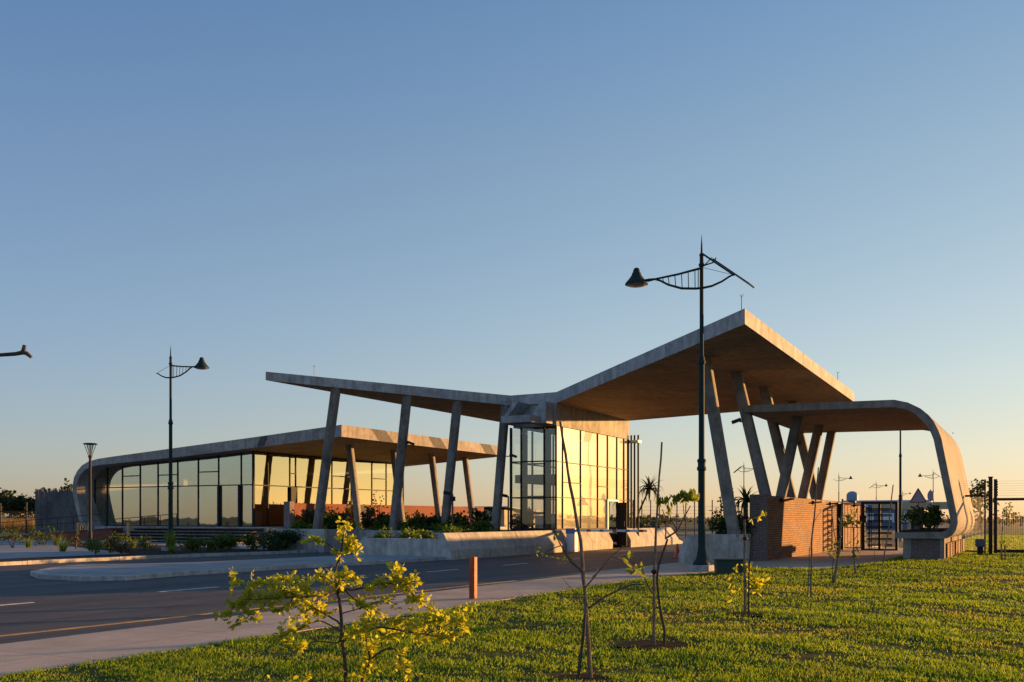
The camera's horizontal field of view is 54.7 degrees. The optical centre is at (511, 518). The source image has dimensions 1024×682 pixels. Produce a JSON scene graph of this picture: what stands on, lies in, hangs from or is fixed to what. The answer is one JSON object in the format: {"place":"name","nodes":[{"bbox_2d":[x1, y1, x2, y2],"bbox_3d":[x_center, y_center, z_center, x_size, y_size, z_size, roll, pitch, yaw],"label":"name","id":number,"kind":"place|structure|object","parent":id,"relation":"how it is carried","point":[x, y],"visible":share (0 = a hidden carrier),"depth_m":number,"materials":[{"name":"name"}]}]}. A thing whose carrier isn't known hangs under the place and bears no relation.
{"place":"outdoors","nodes":[
{"label":"outdoors","id":0,"kind":"place"},
{"bbox_2d":[4,517,84,531],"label":"reeds","id":1,"kind":"object","parent":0,"point":[20,524],"visible":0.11,"depth_m":117.79,"materials":[{"name":"green plant"}]},
{"bbox_2d":[0,539,270,558],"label":"forecourt","id":2,"kind":"structure","parent":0,"point":[21,550],"depth_m":47.27,"materials":[{"name":"concrete"}]},
{"bbox_2d":[0,528,26,547],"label":"bed plant","id":3,"kind":"object","parent":2,"relation":"on","point":[14,538],"visible":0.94,"depth_m":51.83,"materials":[{"name":"green plant"}]},
{"bbox_2d":[26,526,57,545],"bbox_3d":[-26.449,0.994,55.634,1.691,1.154,1.452,0,0,28],"label":"bed plant","id":4,"kind":"object","parent":2,"relation":"on","point":[40,537],"visible":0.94,"depth_m":55.57,"materials":[{"name":"green plant"}]},
{"bbox_2d":[53,537,73,550],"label":"bed plant","id":5,"kind":"object","parent":2,"relation":"on","point":[63,546],"visible":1,"depth_m":45.30,"materials":[{"name":"green plant"}]},
{"bbox_2d":[61,535,82,547],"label":"bed plant","id":6,"kind":"object","parent":2,"relation":"on","point":[76,539],"visible":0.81,"depth_m":50.38,"materials":[{"name":"green plant"}]},
{"bbox_2d":[77,538,106,553],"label":"bed plant","id":7,"kind":"object","parent":2,"relation":"on","point":[91,543],"visible":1,"depth_m":42.16,"materials":[{"name":"green plant"}]},
{"bbox_2d":[0,543,289,561],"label":"planting bed","id":8,"kind":"object","parent":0,"point":[137,551],"visible":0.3,"depth_m":43.76,"materials":[{"name":"soil"}]},
{"bbox_2d":[83,443,96,538],"bbox_3d":[-23.027,-1.265,54.036,0.760,5.730,0.741,0,0,28],"label":"lantern post","id":9,"kind":"object","parent":8,"relation":"on","point":[90,493],"visible":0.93,"depth_m":53.98,"materials":[{"name":"black metal"}]},
{"bbox_2d":[100,535,119,552],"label":"bed plant","id":10,"kind":"object","parent":8,"relation":"on","point":[110,541],"visible":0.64,"depth_m":44.17,"materials":[{"name":"green plant"}]},
{"bbox_2d":[105,531,130,543],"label":"bed plant","id":11,"kind":"object","parent":8,"relation":"on","point":[121,537],"visible":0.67,"depth_m":54.18,"materials":[{"name":"green plant"}]},
{"bbox_2d":[109,541,130,554],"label":"bed plant","id":12,"kind":"object","parent":8,"relation":"on","point":[119,547],"visible":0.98,"depth_m":40.72,"materials":[{"name":"green plant"}]},
{"bbox_2d":[137,535,157,549],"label":"bed plant","id":13,"kind":"object","parent":8,"relation":"on","point":[143,544],"visible":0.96,"depth_m":47.20,"materials":[{"name":"green plant"}]},
{"bbox_2d":[160,529,178,547],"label":"strap leaf plant","id":14,"kind":"object","parent":8,"relation":"on","point":[170,540],"visible":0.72,"depth_m":45.23,"materials":[{"name":"green plant"}]},
{"bbox_2d":[156,346,208,550],"bbox_3d":[-15.409,-3.195,46.134,3.248,9.870,0.670,0,0,28],"label":"street lamp","id":15,"kind":"object","parent":8,"relation":"on","point":[201,364],"visible":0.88,"depth_m":46.38,"materials":[{"name":"metal"}]},
{"bbox_2d":[178,535,205,550],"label":"shrub","id":16,"kind":"object","parent":8,"relation":"on","point":[193,543],"visible":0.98,"depth_m":45.19,"materials":[{"name":"green plant"}]},
{"bbox_2d":[204,535,229,550],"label":"shrub","id":17,"kind":"object","parent":8,"relation":"on","point":[218,542],"visible":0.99,"depth_m":46.16,"materials":[{"name":"green plant"}]},
{"bbox_2d":[215,533,240,549],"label":"shrub","id":18,"kind":"object","parent":8,"relation":"on","point":[233,541],"visible":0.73,"depth_m":46.86,"materials":[{"name":"green plant"}]},
{"bbox_2d":[235,533,265,549],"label":"shrub","id":19,"kind":"object","parent":8,"relation":"on","point":[249,539],"visible":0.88,"depth_m":47.28,"materials":[{"name":"green plant"}]},
{"bbox_2d":[258,529,304,550],"bbox_3d":[-11.097,1.016,46.904,2.205,1.112,2.692,0,0,28],"label":"shrub","id":20,"kind":"object","parent":8,"relation":"on","point":[278,540],"visible":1,"depth_m":46.43,"materials":[{"name":"green plant"}]},
{"bbox_2d":[0,522,723,534],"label":"field","id":21,"kind":"structure","parent":0,"point":[689,528],"depth_m":155.77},
{"bbox_2d":[0,487,15,515],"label":"tree","id":22,"kind":"object","parent":21,"relation":"on","point":[4,492],"visible":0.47,"depth_m":164.02,"materials":[{"name":"green plant"}]},
{"bbox_2d":[0,493,34,519],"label":"tree","id":23,"kind":"object","parent":21,"relation":"on","point":[15,503],"visible":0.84,"depth_m":162.07,"materials":[{"name":"green plant"}]},
{"bbox_2d":[27,487,51,513],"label":"tree","id":24,"kind":"object","parent":21,"relation":"on","point":[31,505],"visible":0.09,"depth_m":162.24,"materials":[{"name":"green plant"}]},
{"bbox_2d":[0,503,82,532],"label":"steel fence","id":25,"kind":"object","parent":21,"relation":"on","point":[16,519],"visible":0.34,"depth_m":108.03,"materials":[{"name":"metal"}]},
{"bbox_2d":[474,506,539,527],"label":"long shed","id":26,"kind":"structure","parent":21,"relation":"on","point":[504,517],"depth_m":123.55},
{"bbox_2d":[509,506,537,527],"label":"tree","id":27,"kind":"object","parent":21,"relation":"on","point":[516,523],"visible":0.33,"depth_m":94.36,"materials":[{"name":"green plant"}]},
{"bbox_2d":[0,544,902,676],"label":"pavement","id":28,"kind":"structure","parent":0,"point":[53,652],"depth_m":14.00,"materials":[{"name":"concrete"}]},
{"bbox_2d":[469,557,476,598],"bbox_3d":[-0.728,1.160,18.573,0.115,0.880,0.115,0,0,28],"label":"marker post","id":29,"kind":"object","parent":28,"relation":"on","point":[472,577],"visible":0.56,"depth_m":18.52,"materials":[{"name":"red paint"}]},
{"bbox_2d":[625,235,753,571],"bbox_3d":[5.048,-3.195,28.575,3.764,9.870,0.670,0,0,28],"label":"street lamp","id":30,"kind":"object","parent":28,"relation":"on","point":[638,280],"visible":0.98,"depth_m":28.30,"materials":[{"name":"metal"}]},
{"bbox_2d":[678,532,749,562],"bbox_3d":[9.880,1.075,39.686,1.900,1.050,14.642,0,0,28],"label":"road planter","id":31,"kind":"object","parent":28,"relation":"on","point":[724,545],"visible":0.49,"depth_m":34.19,"materials":[{"name":"concrete"}]},
{"bbox_2d":[707,518,726,533],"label":"shrub","id":32,"kind":"object","parent":31,"relation":"on","point":[720,526],"visible":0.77,"depth_m":35.19,"materials":[{"name":"green plant"}]},
{"bbox_2d":[709,491,743,524],"bbox_3d":[8.004,-0.343,37.034,1.236,2.232,1.115,0,0,-36],"label":"shrub","id":33,"kind":"object","parent":31,"relation":"on","point":[719,515],"visible":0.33,"depth_m":36.92,"materials":[{"name":"green plant"}]},
{"bbox_2d":[734,487,758,522],"bbox_3d":[8.462,-0.208,35.839,1.150,2.055,1.163,0,0,-39],"label":"aloe","id":34,"kind":"object","parent":31,"relation":"on","point":[745,499],"visible":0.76,"depth_m":35.74,"materials":[{"name":"green plant"}]},
{"bbox_2d":[737,511,755,535],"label":"shrub","id":35,"kind":"object","parent":31,"relation":"on","point":[748,526],"visible":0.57,"depth_m":34.97,"materials":[{"name":"green plant"}]},
{"bbox_2d":[750,494,859,560],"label":"brick wall","id":36,"kind":"structure","parent":28,"relation":"on","point":[784,530],"depth_m":38.77,"materials":[{"name":"brick"}]},
{"bbox_2d":[838,501,897,550],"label":"turnstile gate","id":37,"kind":"structure","parent":28,"relation":"on","point":[879,509],"depth_m":46.69,"materials":[{"name":"black metal"}]},
{"bbox_2d":[0,524,949,643],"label":"road","id":38,"kind":"structure","parent":0,"point":[32,608],"depth_m":23.28,"materials":[{"name":"asphalt"}]},
{"bbox_2d":[0,561,26,565],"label":"kerb","id":39,"kind":"structure","parent":38,"relation":"on","point":[13,563],"depth_m":33.93,"materials":[{"name":"concrete"}]},
{"bbox_2d":[27,559,57,563],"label":"kerb","id":40,"kind":"structure","parent":38,"relation":"on","point":[42,561],"depth_m":34.95,"materials":[{"name":"concrete"}]},
{"bbox_2d":[58,558,85,562],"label":"kerb","id":41,"kind":"structure","parent":38,"relation":"on","point":[72,560],"depth_m":36.12,"materials":[{"name":"concrete"}]},
{"bbox_2d":[86,557,119,561],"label":"kerb","id":42,"kind":"structure","parent":38,"relation":"on","point":[102,559],"depth_m":37.40,"materials":[{"name":"concrete"}]},
{"bbox_2d":[120,555,150,559],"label":"kerb","id":43,"kind":"structure","parent":38,"relation":"on","point":[134,557],"depth_m":38.64,"materials":[{"name":"concrete"}]},
{"bbox_2d":[151,554,181,558],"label":"kerb","id":44,"kind":"structure","parent":38,"relation":"on","point":[166,556],"depth_m":39.96,"materials":[{"name":"concrete"}]},
{"bbox_2d":[182,553,211,556],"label":"kerb","id":45,"kind":"structure","parent":38,"relation":"on","point":[198,555],"depth_m":41.27,"materials":[{"name":"concrete"}]},
{"bbox_2d":[212,552,245,555],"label":"kerb","id":46,"kind":"structure","parent":38,"relation":"on","point":[229,554],"depth_m":42.55,"materials":[{"name":"concrete"}]},
{"bbox_2d":[30,555,444,580],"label":"island kerb","id":47,"kind":"structure","parent":38,"relation":"on","point":[41,574],"depth_m":28.66,"materials":[{"name":"concrete"}]},
{"bbox_2d":[45,555,425,575],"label":"median island","id":48,"kind":"structure","parent":47,"relation":"on","point":[113,569],"depth_m":30.98,"materials":[{"name":"concrete"}]},
{"bbox_2d":[246,551,278,554],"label":"kerb","id":49,"kind":"structure","parent":38,"relation":"on","point":[262,553],"depth_m":43.94,"materials":[{"name":"concrete"}]},
{"bbox_2d":[0,565,650,644],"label":"kerb","id":50,"kind":"structure","parent":38,"relation":"on","point":[255,613],"depth_m":14.55,"materials":[{"name":"concrete"}]},
{"bbox_2d":[272,527,512,551],"bbox_3d":[-4.867,1.100,57.517,3.200,1.200,23.000,0,0,28],"label":"lane planter","id":51,"kind":"object","parent":38,"relation":"on","point":[328,535],"visible":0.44,"depth_m":47.17,"materials":[{"name":"concrete"}]},
{"bbox_2d":[296,509,314,523],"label":"shrub","id":52,"kind":"object","parent":51,"relation":"on","point":[309,517],"visible":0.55,"depth_m":48.87,"materials":[{"name":"green plant"}]},
{"bbox_2d":[323,514,346,528],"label":"shrub","id":53,"kind":"object","parent":51,"relation":"on","point":[330,521],"visible":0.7,"depth_m":48.64,"materials":[{"name":"green plant"}]},
{"bbox_2d":[324,512,352,528],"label":"shrub","id":54,"kind":"object","parent":51,"relation":"on","point":[342,515],"visible":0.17,"depth_m":50.50,"materials":[{"name":"green plant"}]},
{"bbox_2d":[360,506,376,528],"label":"shrub","id":55,"kind":"object","parent":51,"relation":"on","point":[366,522],"visible":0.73,"depth_m":50.42,"materials":[{"name":"green plant"}]},
{"bbox_2d":[359,529,510,540],"bbox_3d":[-1.640,1.140,55.066,4.800,1.120,16.300,0,0,28],"label":"planter","id":56,"kind":"object","parent":38,"relation":"on","point":[363,533],"visible":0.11,"depth_m":48.60,"materials":[{"name":"concrete"}]},
{"bbox_2d":[369,490,387,523],"bbox_3d":[-6.791,-0.335,49.861,0.915,2.173,1.076,0,0,-36],"label":"shrub","id":57,"kind":"object","parent":56,"relation":"on","point":[377,508],"visible":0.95,"depth_m":49.88,"materials":[{"name":"green plant"}]},
{"bbox_2d":[379,513,402,528],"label":"shrub","id":58,"kind":"object","parent":56,"relation":"on","point":[386,518],"visible":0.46,"depth_m":49.35,"materials":[{"name":"green plant"}]},
{"bbox_2d":[287,519,498,538],"bbox_3d":[-5.531,0.554,48.394,9.088,1.118,13.959,0,0,-35],"label":"ground cover","id":59,"kind":"object","parent":56,"relation":"on","point":[403,527],"visible":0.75,"depth_m":46.78,"materials":[{"name":"green plant"}]},
{"bbox_2d":[406,509,424,529],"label":"shrub","id":60,"kind":"object","parent":56,"relation":"on","point":[415,520],"visible":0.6,"depth_m":48.71,"materials":[{"name":"green plant"}]},
{"bbox_2d":[418,515,441,528],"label":"shrub","id":61,"kind":"object","parent":56,"relation":"on","point":[430,520],"visible":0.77,"depth_m":48.36,"materials":[{"name":"green plant"}]},
{"bbox_2d":[443,491,454,525],"bbox_3d":[-3.045,-0.300,47.901,0.596,2.100,0.240,0,0,16],"label":"camera pole","id":62,"kind":"object","parent":56,"relation":"on","point":[452,498],"visible":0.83,"depth_m":47.81,"materials":[{"name":"black metal"}]},
{"bbox_2d":[446,510,472,528],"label":"shrub","id":63,"kind":"object","parent":56,"relation":"on","point":[459,518],"visible":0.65,"depth_m":48.66,"materials":[{"name":"green plant"}]},
{"bbox_2d":[467,506,491,528],"bbox_3d":[-1.570,0.075,50.020,1.531,1.402,1.596,0,0,-11],"label":"shrub","id":64,"kind":"object","parent":56,"relation":"on","point":[481,515],"visible":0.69,"depth_m":49.86,"materials":[{"name":"green plant"}]},
{"bbox_2d":[352,527,682,559],"bbox_3d":[2.245,1.180,51.874,4.842,1.240,28.688,0,0,28],"label":"island planter","id":65,"kind":"object","parent":38,"relation":"on","point":[457,545],"visible":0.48,"depth_m":41.61,"materials":[{"name":"concrete"}]},
{"bbox_2d":[470,520,494,531],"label":"shrub","id":66,"kind":"object","parent":65,"relation":"on","point":[480,525],"visible":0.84,"depth_m":47.46,"materials":[{"name":"green plant"}]},
{"bbox_2d":[266,294,853,544],"bbox_3d":[2.538,-2.721,45.652,23.784,8.403,27.600,0,0,28],"label":"gatehouse","id":67,"kind":"object","parent":65,"relation":"on","point":[751,359],"visible":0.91,"depth_m":46.72,"materials":[{"name":"concrete"}]},
{"bbox_2d":[617,502,626,544],"bbox_3d":[6.019,0.300,54.361,0.620,2.350,0.125,0,0,38],"label":"door leaf","id":68,"kind":"structure","parent":67,"relation":"in","point":[621,507],"depth_m":54.34,"materials":[{"name":"black"}]},
{"bbox_2d":[636,473,662,526],"bbox_3d":[8.034,-0.839,57.804,1.941,3.668,1.703,0,0,28],"label":"aloe","id":69,"kind":"object","parent":65,"relation":"on","point":[649,487],"visible":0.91,"depth_m":57.69,"materials":[{"name":"green plant"}]},
{"bbox_2d":[566,528,646,551],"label":"boom gate","id":70,"kind":"structure","parent":38,"relation":"on","point":[572,539],"depth_m":47.31,"materials":[{"name":"metal"}]},
{"bbox_2d":[633,500,747,537],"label":"field fence","id":71,"kind":"object","parent":38,"relation":"on","point":[677,515],"visible":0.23,"depth_m":79.58,"materials":[{"name":"metal"}]},
{"bbox_2d":[843,500,931,528],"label":"warehouse","id":72,"kind":"structure","parent":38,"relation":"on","point":[892,523],"depth_m":149.24,"materials":[{"name":"white paint"}]},
{"bbox_2d":[846,491,857,502],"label":"water tank","id":73,"kind":"object","parent":72,"relation":"on","point":[851,496],"visible":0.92,"depth_m":148.30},
{"bbox_2d":[0,534,1023,681],"bbox_3d":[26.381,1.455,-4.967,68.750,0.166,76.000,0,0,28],"label":"lawn","id":74,"kind":"structure","parent":0,"point":[615,640],"depth_m":12.66,"materials":[{"name":"plant"}]},
{"bbox_2d":[210,516,479,681],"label":"leafy sapling","id":75,"kind":"object","parent":74,"relation":"on","point":[285,592],"visible":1,"depth_m":6.91,"materials":[{"name":"green plant"}]},
{"bbox_2d":[548,673,618,681],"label":"soil","id":76,"kind":"structure","parent":74,"relation":"on","point":[584,676],"depth_m":9.21,"materials":[{"name":"soil"}]},
{"bbox_2d":[531,421,643,677],"bbox_3d":[0.715,0.312,9.241,1.067,2.440,0.233,0,0,0],"label":"young tree","id":77,"kind":"object","parent":76,"relation":"on","point":[585,629],"visible":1,"depth_m":9.23,"materials":[{"name":"brown plant"}]},
{"bbox_2d":[609,639,704,650],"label":"soil","id":78,"kind":"structure","parent":74,"relation":"on","point":[646,644],"depth_m":11.70,"materials":[{"name":"soil"}]},
{"bbox_2d":[610,442,699,645],"bbox_3d":[1.679,0.315,11.711,1.100,2.441,0.317,0,0,1],"label":"young tree","id":79,"kind":"object","parent":78,"relation":"on","point":[690,495],"visible":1,"depth_m":11.72,"materials":[{"name":"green plant"}]},
{"bbox_2d":[713,558,747,573],"bbox_3d":[5.925,1.367,26.863,0.860,0.545,0.560,0,0,4],"label":"utility box","id":80,"kind":"object","parent":74,"relation":"on","point":[724,565],"visible":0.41,"depth_m":26.62,"materials":[{"name":"metal"}]},
{"bbox_2d":[720,612,769,617],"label":"soil","id":81,"kind":"structure","parent":74,"relation":"on","point":[736,614],"depth_m":15.43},
{"bbox_2d":[727,510,770,613],"bbox_3d":[3.700,0.701,15.450,0.698,1.668,0.445,0,0,8],"label":"young tree","id":82,"kind":"object","parent":81,"relation":"on","point":[749,572],"visible":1,"depth_m":15.48,"materials":[{"name":"green plant"}]},
{"bbox_2d":[807,467,821,597],"bbox_3d":[5.722,0.272,18.751,0.271,2.478,0.140,0,0,12],"label":"young tree","id":83,"kind":"object","parent":74,"relation":"on","point":[810,569],"visible":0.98,"depth_m":18.73,"materials":[{"name":"brown plant"}]},
{"bbox_2d":[824,499,849,583],"bbox_3d":[7.378,0.527,22.499,0.565,1.941,0.300,0,0,-14],"label":"young tree","id":84,"kind":"object","parent":74,"relation":"on","point":[838,554],"visible":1,"depth_m":22.45,"materials":[{"name":"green plant"}]},
{"bbox_2d":[837,508,861,573],"bbox_3d":[8.742,0.592,25.563,0.699,1.747,0.406,0,0,-1],"label":"young tree","id":85,"kind":"object","parent":74,"relation":"on","point":[848,522],"visible":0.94,"depth_m":25.52,"materials":[{"name":"green plant"}]},
{"bbox_2d":[874,485,893,564],"bbox_3d":[11.242,0.192,29.928,0.603,2.427,0.063,0,0,-3],"label":"young tree","id":86,"kind":"object","parent":74,"relation":"on","point":[887,532],"visible":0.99,"depth_m":29.92,"materials":[{"name":"brown plant"}]},
{"bbox_2d":[965,479,985,553],"bbox_3d":[17.688,-0.063,38.110,1.008,2.926,0.164,0,0,28],"label":"fence","id":87,"kind":"object","parent":74,"relation":"on","point":[984,514],"visible":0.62,"depth_m":37.95,"materials":[{"name":"black metal"}]},
{"bbox_2d":[975,539,984,554],"bbox_3d":[17.832,1.140,37.690,0.340,0.720,0.300,0,0,28],"label":"gate motor","id":88,"kind":"object","parent":74,"relation":"on","point":[979,544],"visible":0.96,"depth_m":37.58,"materials":[{"name":"black metal"}]},
{"bbox_2d":[988,476,992,553],"bbox_3d":[18.296,-0.050,37.840,0.180,3.100,0.180,0,0,28],"label":"gate post","id":89,"kind":"object","parent":74,"relation":"on","point":[991,515],"visible":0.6,"depth_m":37.76,"materials":[{"name":"black metal"}]},
{"bbox_2d":[994,479,1023,552],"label":"sliding gate","id":90,"kind":"structure","parent":89,"relation":"attached to","point":[996,499],"depth_m":37.63,"materials":[{"name":"black metal"}]},
{"bbox_2d":[1000,538,1010,560],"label":"young tree","id":91,"kind":"object","parent":74,"relation":"on","point":[1001,546],"visible":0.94,"depth_m":32.06,"materials":[{"name":"green plant"}]},
{"bbox_2d":[997,502,1015,542],"bbox_3d":[20.309,0.350,40.770,0.919,2.061,0.560,0,0,-26],"label":"young tree","id":92,"kind":"object","parent":74,"relation":"on","point":[1006,511],"visible":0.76,"depth_m":40.79,"materials":[{"name":"green plant"}]},
{"bbox_2d":[0,0,1023,518],"label":"sky","id":93,"kind":"structure","parent":0,"point":[462,195],"materials":[{"name":"blue"}]},
{"bbox_2d":[1,519,1023,547],"bbox_3d":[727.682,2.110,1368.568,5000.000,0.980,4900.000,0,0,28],"label":"ground","id":94,"kind":"structure","parent":0,"point":[1016,525],"depth_m":122.97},
{"bbox_2d":[0,345,32,357],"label":"street lamp","id":95,"kind":"object","parent":94,"relation":"on","point":[23,351],"visible":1,"depth_m":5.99,"materials":[{"name":"black metal"}]},
{"bbox_2d":[35,488,81,532],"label":"pole screen","id":96,"kind":"object","parent":94,"relation":"on","point":[54,503],"visible":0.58,"depth_m":83.96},
{"bbox_2d":[0,425,497,542],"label":"office building","id":97,"kind":"structure","parent":94,"relation":"on","point":[241,487],"depth_m":70.23,"materials":[{"name":"concrete"}]},
{"bbox_2d":[290,487,296,502],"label":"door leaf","id":98,"kind":"structure","parent":97,"relation":"in","point":[293,490],"depth_m":68.24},
{"bbox_2d":[327,501,364,528],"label":"shrub","id":99,"kind":"object","parent":94,"relation":"on","point":[351,513],"visible":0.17,"depth_m":67.59,"materials":[{"name":"green plant"}]},
{"bbox_2d":[284,502,483,528],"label":"garden wall","id":100,"kind":"structure","parent":94,"relation":"on","point":[292,511],"depth_m":69.58,"materials":[{"name":"red brick"}]},
{"bbox_2d":[21,512,1023,525],"bbox_3d":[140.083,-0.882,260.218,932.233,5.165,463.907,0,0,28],"label":"scrub","id":101,"kind":"object","parent":94,"relation":"on","point":[947,521],"visible":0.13,"depth_m":270.31,"materials":[{"name":"green plant"}]},
{"bbox_2d":[744,400,974,559],"bbox_3d":[14.012,-1.270,38.985,7.140,5.740,10.000,0,0,28],"label":"pedestrian canopy","id":102,"kind":"object","parent":94,"relation":"on","point":[830,419],"visible":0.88,"depth_m":36.67,"materials":[{"name":"concrete"}]},
{"bbox_2d":[899,505,924,529],"bbox_3d":[14.156,-0.003,35.038,0.851,0.952,0.898,0,0,-12],"label":"shrub","id":103,"kind":"object","parent":102,"relation":"on","point":[914,517],"visible":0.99,"depth_m":34.97,"materials":[{"name":"green plant"}]},
{"bbox_2d":[917,507,944,529],"bbox_3d":[15.115,0.001,35.828,1.053,0.951,0.841,0,0,28],"label":"shrub","id":104,"kind":"object","parent":102,"relation":"on","point":[924,518],"visible":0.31,"depth_m":35.82,"materials":[{"name":"green plant"}]},
{"bbox_2d":[925,503,942,529],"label":"shrub","id":105,"kind":"object","parent":102,"relation":"on","point":[935,511],"visible":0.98,"depth_m":34.30,"materials":[{"name":"green plant"}]},
{"bbox_2d":[894,431,902,541],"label":"street lamp","id":106,"kind":"object","parent":94,"relation":"on","point":[900,490],"visible":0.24,"depth_m":69.93,"materials":[{"name":"metal"}]},
{"bbox_2d":[872,502,947,528],"bbox_3d":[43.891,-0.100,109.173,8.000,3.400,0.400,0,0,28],"label":"building","id":107,"kind":"structure","parent":94,"relation":"on","point":[908,505],"depth_m":109.06,"materials":[{"name":"metal"}]},
{"bbox_2d":[910,488,926,528],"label":"warning sign","id":108,"kind":"object","parent":94,"relation":"on","point":[918,497],"visible":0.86,"depth_m":69.98,"materials":[{"name":"white metal"}]},
{"bbox_2d":[969,478,999,528],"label":"tree","id":109,"kind":"object","parent":94,"relation":"on","point":[979,486],"visible":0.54,"depth_m":148.76,"materials":[{"name":"green plant"}]},
{"bbox_2d":[964,529,1023,550],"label":"lawn","id":110,"kind":"structure","parent":0,"point":[1009,532],"depth_m":90.82,"materials":[{"name":"green plant"}]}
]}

